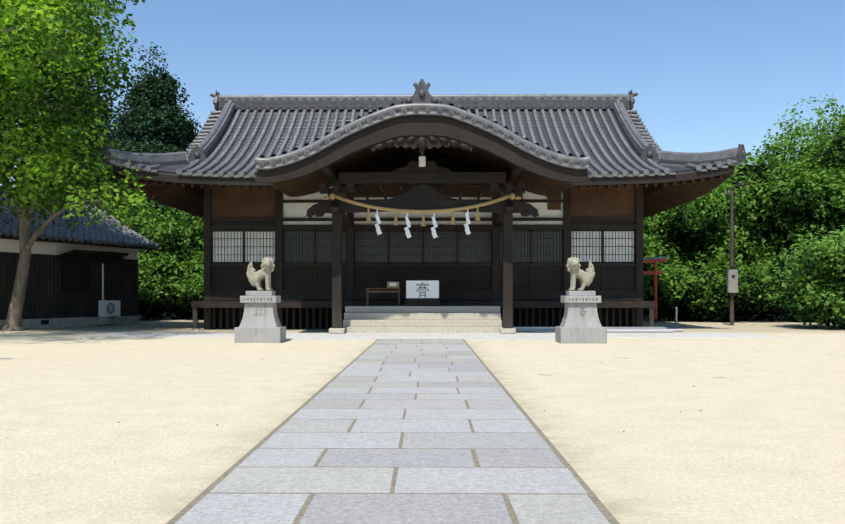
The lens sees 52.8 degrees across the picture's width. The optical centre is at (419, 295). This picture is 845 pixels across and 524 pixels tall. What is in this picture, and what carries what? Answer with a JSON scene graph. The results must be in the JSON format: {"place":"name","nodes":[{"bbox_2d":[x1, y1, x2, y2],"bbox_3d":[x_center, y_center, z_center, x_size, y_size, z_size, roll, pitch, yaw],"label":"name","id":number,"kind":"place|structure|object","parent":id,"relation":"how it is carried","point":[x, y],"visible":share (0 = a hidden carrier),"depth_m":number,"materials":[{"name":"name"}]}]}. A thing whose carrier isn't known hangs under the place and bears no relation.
{"place":"outdoors","nodes":[
{"label":"outdoors","id":0,"kind":"place"},
{"bbox_2d":[166,339,619,523],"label":"stone path","id":1,"kind":"structure","parent":0,"point":[413,431],"depth_m":5.32,"materials":[{"name":"stone"}]},
{"bbox_2d":[0,312,844,523],"bbox_3d":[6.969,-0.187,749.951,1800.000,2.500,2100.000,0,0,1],"label":"ground","id":2,"kind":"structure","parent":0,"point":[760,439],"depth_m":7.69,"materials":[{"name":"beige sand"}]},
{"bbox_2d":[0,0,145,79],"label":"maple tree","id":3,"kind":"object","parent":2,"relation":"on","point":[24,25],"visible":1,"depth_m":18.83,"materials":[{"name":"green plant"}]},
{"bbox_2d":[33,81,113,193],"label":"cypress tree","id":4,"kind":"object","parent":2,"relation":"on","point":[90,142],"visible":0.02,"depth_m":45.06,"materials":[{"name":"green plant"}]},
{"bbox_2d":[0,185,159,329],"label":"outbuilding","id":5,"kind":"structure","parent":2,"relation":"on","point":[64,285],"depth_m":28.90,"materials":[{"name":"paint"}]},
{"bbox_2d":[98,264,120,323],"bbox_3d":[-11.000,-0.074,30.100,0.547,2.125,0.780,0,0,22],"label":"air conditioner","id":6,"kind":"object","parent":5,"relation":"attached to","point":[110,308],"visible":1,"depth_m":29.93,"materials":[{"name":"white metal"}]},
{"bbox_2d":[0,0,164,330],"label":"maple tree","id":7,"kind":"object","parent":2,"relation":"on","point":[26,91],"visible":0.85,"depth_m":23.47,"materials":[{"name":"green plant"}]},
{"bbox_2d":[104,209,133,225],"bbox_3d":[-14.572,-1.850,41.382,6.288,6.040,6.916,0,0,-30],"label":"tree","id":8,"kind":"object","parent":2,"relation":"on","point":[118,219],"depth_m":39.89,"materials":[{"name":"green plant"}]},
{"bbox_2d":[76,42,201,226],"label":"cypress tree","id":9,"kind":"object","parent":2,"relation":"on","point":[153,119],"visible":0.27,"depth_m":41.94,"materials":[{"name":"green plant"}]},
{"bbox_2d":[119,201,203,269],"bbox_3d":[-10.722,-1.961,40.744,7.101,6.279,7.386,0,0,1],"label":"thicket tree","id":10,"kind":"object","parent":2,"relation":"on","point":[198,240],"visible":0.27,"depth_m":38.76,"materials":[{"name":"green plant"}]},
{"bbox_2d":[125,211,203,317],"bbox_3d":[-12.404,-1.427,38.854,6.580,5.190,6.471,0,0,1],"label":"thicket tree","id":11,"kind":"object","parent":2,"relation":"on","point":[152,235],"visible":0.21,"depth_m":37.82,"materials":[{"name":"green plant"}]},
{"bbox_2d":[138,242,203,319],"bbox_3d":[-11.731,-0.542,37.006,4.835,3.643,5.362,0,0,32],"label":"thicket tree","id":12,"kind":"object","parent":2,"relation":"on","point":[150,290],"visible":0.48,"depth_m":36.20,"materials":[{"name":"green plant"}]},
{"bbox_2d":[157,248,203,319],"bbox_3d":[-9.428,-0.383,37.706,4.949,3.434,4.802,0,0,-36],"label":"thicket tree","id":13,"kind":"object","parent":2,"relation":"on","point":[194,289],"visible":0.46,"depth_m":36.49,"materials":[{"name":"green plant"}]},
{"bbox_2d":[234,291,285,342],"bbox_3d":[-3.611,0.476,19.419,1.030,1.175,0.800,0,0,1],"label":"statue pedestal","id":14,"kind":"object","parent":2,"relation":"on","point":[260,322],"visible":0.98,"depth_m":19.10,"materials":[{"name":"stone"}]},
{"bbox_2d":[246,257,274,290],"bbox_3d":[-3.599,-0.494,19.434,0.616,0.774,0.434,0,0,23],"label":"guardian lion statue","id":15,"kind":"object","parent":14,"relation":"on","point":[254,277],"visible":1,"depth_m":19.31,"materials":[{"name":"stone"}]},
{"bbox_2d":[5,337,831,461],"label":"ground litter","id":16,"kind":"object","parent":2,"relation":"on","point":[483,342],"visible":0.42,"depth_m":11.01,"materials":[{"name":"brown"}]},
{"bbox_2d":[83,332,781,340],"bbox_3d":[0.275,1.051,22.182,17.800,0.024,4.000,0,0,1],"label":"concrete apron","id":17,"kind":"object","parent":2,"relation":"on","point":[464,336],"visible":0.69,"depth_m":22.30,"materials":[{"name":"grey concrete"}]},
{"bbox_2d":[254,79,589,333],"bbox_3d":[0.097,-2.232,24.495,8.548,6.590,5.977,0,0,1],"label":"shrine porch","id":18,"kind":"object","parent":17,"relation":"on","point":[421,142],"visible":1,"depth_m":23.38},
{"bbox_2d":[323,193,520,237],"bbox_3d":[0.087,-2.188,23.440,5.470,1.256,0.505,0,0,1],"label":"shimenawa rope","id":19,"kind":"object","parent":18,"relation":"attached to","point":[333,196],"visible":1,"depth_m":23.25,"materials":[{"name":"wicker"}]},
{"bbox_2d":[555,291,606,342],"bbox_3d":[3.668,0.476,19.350,1.030,1.175,0.800,0,0,1],"label":"statue pedestal","id":20,"kind":"object","parent":2,"relation":"on","point":[580,323],"visible":1,"depth_m":19.03,"materials":[{"name":"stone"}]},
{"bbox_2d":[566,257,594,290],"bbox_3d":[3.657,-0.494,19.365,0.617,0.774,0.433,0,0,-22],"label":"guardian lion statue","id":21,"kind":"object","parent":20,"relation":"on","point":[573,265],"visible":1,"depth_m":19.24,"materials":[{"name":"stone"}]},
{"bbox_2d":[513,327,682,332],"bbox_3d":[4.903,0.993,24.992,5.601,0.130,1.078,0,0,1],"label":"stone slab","id":22,"kind":"object","parent":2,"relation":"on","point":[609,329],"visible":0.6,"depth_m":24.71,"materials":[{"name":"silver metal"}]},
{"bbox_2d":[643,263,652,319],"bbox_3d":[8.529,-0.079,35.811,3.266,2.852,4.500,0,0,29],"label":"shrub","id":23,"kind":"object","parent":2,"relation":"on","point":[643,297],"depth_m":35.19,"materials":[{"name":"green plant"}]},
{"bbox_2d":[643,256,668,322],"bbox_3d":[8.222,-0.229,32.407,2.520,2.585,0.300,0,0,1],"label":"torii","id":24,"kind":"object","parent":2,"relation":"on","point":[654,272],"visible":0.31,"depth_m":32.34,"materials":[{"name":"red wood"}]},
{"bbox_2d":[643,205,697,270],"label":"tree","id":25,"kind":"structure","parent":2,"relation":"on","point":[656,243],"depth_m":36.98,"materials":[{"name":"green plant"}]},
{"bbox_2d":[644,195,708,268],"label":"tree","id":26,"kind":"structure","parent":2,"relation":"on","point":[672,244],"depth_m":37.76,"materials":[{"name":"green plant"}]},
{"bbox_2d":[674,307,679,323],"bbox_3d":[9.720,0.741,32.193,0.200,0.645,0.200,0,0,1],"label":"white post","id":27,"kind":"object","parent":2,"relation":"on","point":[676,316],"visible":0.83,"depth_m":32.15,"materials":[{"name":"white metal"}]},
{"bbox_2d":[643,254,712,320],"bbox_3d":[9.946,-0.219,34.994,4.398,2.962,4.334,0,0,30],"label":"shrub","id":28,"kind":"object","parent":2,"relation":"on","point":[670,290],"visible":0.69,"depth_m":33.88,"materials":[{"name":"green plant"}]},
{"bbox_2d":[646,262,741,320],"bbox_3d":[11.325,-0.001,35.948,4.705,2.862,4.190,0,0,44],"label":"shrub","id":29,"kind":"object","parent":2,"relation":"on","point":[690,295],"visible":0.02,"depth_m":35.11,"materials":[{"name":"green plant"}]},
{"bbox_2d":[652,178,783,273],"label":"tree","id":30,"kind":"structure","parent":2,"relation":"on","point":[693,219],"depth_m":35.51,"materials":[{"name":"green plant"}]},
{"bbox_2d":[669,251,777,321],"bbox_3d":[12.630,-0.157,34.297,4.776,3.236,4.328,0,0,-33],"label":"shrub","id":31,"kind":"object","parent":2,"relation":"on","point":[716,302],"visible":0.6,"depth_m":33.39,"materials":[{"name":"green plant"}]},
{"bbox_2d":[725,183,743,324],"bbox_3d":[11.168,-1.449,30.055,0.369,5.024,0.809,0,0,-14],"label":"lamp pole","id":32,"kind":"object","parent":2,"relation":"on","point":[732,281],"visible":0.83,"depth_m":30.32,"materials":[{"name":"metal"}]},
{"bbox_2d":[727,145,844,190],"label":"overhead wire","id":33,"kind":"object","parent":32,"relation":"attached to","point":[789,168],"visible":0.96,"depth_m":27.26,"materials":[{"name":"black"}]},
{"bbox_2d":[669,136,824,317],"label":"tree","id":34,"kind":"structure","parent":2,"relation":"on","point":[744,173],"depth_m":36.92,"materials":[{"name":"green plant"}]},
{"bbox_2d":[735,259,778,320],"bbox_3d":[14.144,-0.117,35.533,3.537,2.800,4.689,0,0,1],"label":"shrub","id":35,"kind":"object","parent":2,"relation":"on","point":[746,317],"visible":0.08,"depth_m":35.01,"materials":[{"name":"green plant"}]},
{"bbox_2d":[721,139,801,187],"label":"tree","id":36,"kind":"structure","parent":2,"relation":"on","point":[748,162],"depth_m":40.84,"materials":[{"name":"green plant"}]},
{"bbox_2d":[736,245,819,322],"bbox_3d":[14.844,-0.378,34.096,5.425,3.319,4.997,0,0,1],"label":"shrub","id":37,"kind":"object","parent":2,"relation":"on","point":[783,311],"visible":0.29,"depth_m":33.37,"materials":[{"name":"green plant"}]},
{"bbox_2d":[754,105,844,243],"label":"tree","id":38,"kind":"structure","parent":2,"relation":"on","point":[834,157],"depth_m":36.72,"materials":[{"name":"green plant"}]},
{"bbox_2d":[759,155,844,319],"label":"tree","id":39,"kind":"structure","parent":2,"relation":"on","point":[819,205],"depth_m":34.89,"materials":[{"name":"green plant"}]},
{"bbox_2d":[767,94,844,192],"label":"tree","id":40,"kind":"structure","parent":2,"relation":"on","point":[834,119],"depth_m":39.96,"materials":[{"name":"green plant"}]},
{"bbox_2d":[771,225,844,329],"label":"shrub","id":41,"kind":"object","parent":2,"relation":"on","point":[820,276],"visible":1,"depth_m":26.59,"materials":[{"name":"green plant"}]},
{"bbox_2d":[190,170,654,329],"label":"shrine hall","id":42,"kind":"structure","parent":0,"point":[601,229],"depth_m":26.87,"materials":[{"name":"brown wood"}]},
{"bbox_2d":[365,282,400,305],"bbox_3d":[-1.073,-0.059,25.495,1.050,0.725,0.400,0,0,1],"label":"side table","id":43,"kind":"object","parent":42,"relation":"on","point":[392,285],"visible":1,"depth_m":25.33,"materials":[{"name":"brown wood"}]},
{"bbox_2d":[404,279,440,305],"bbox_3d":[0.104,-0.089,25.219,1.080,0.785,0.669,0,0,1],"label":"offering box","id":44,"kind":"object","parent":42,"relation":"on","point":[422,292],"visible":1,"depth_m":24.90,"materials":[{"name":"white wood"}]},
{"bbox_2d":[101,89,745,217],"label":"roof","id":45,"kind":"structure","parent":42,"relation":"on","point":[609,136],"depth_m":28.91,"materials":[{"name":"grey tile"}]},
{"bbox_2d":[0,0,844,186],"label":"sky","id":46,"kind":"structure","parent":0,"point":[706,75],"materials":[{"name":"blue"}]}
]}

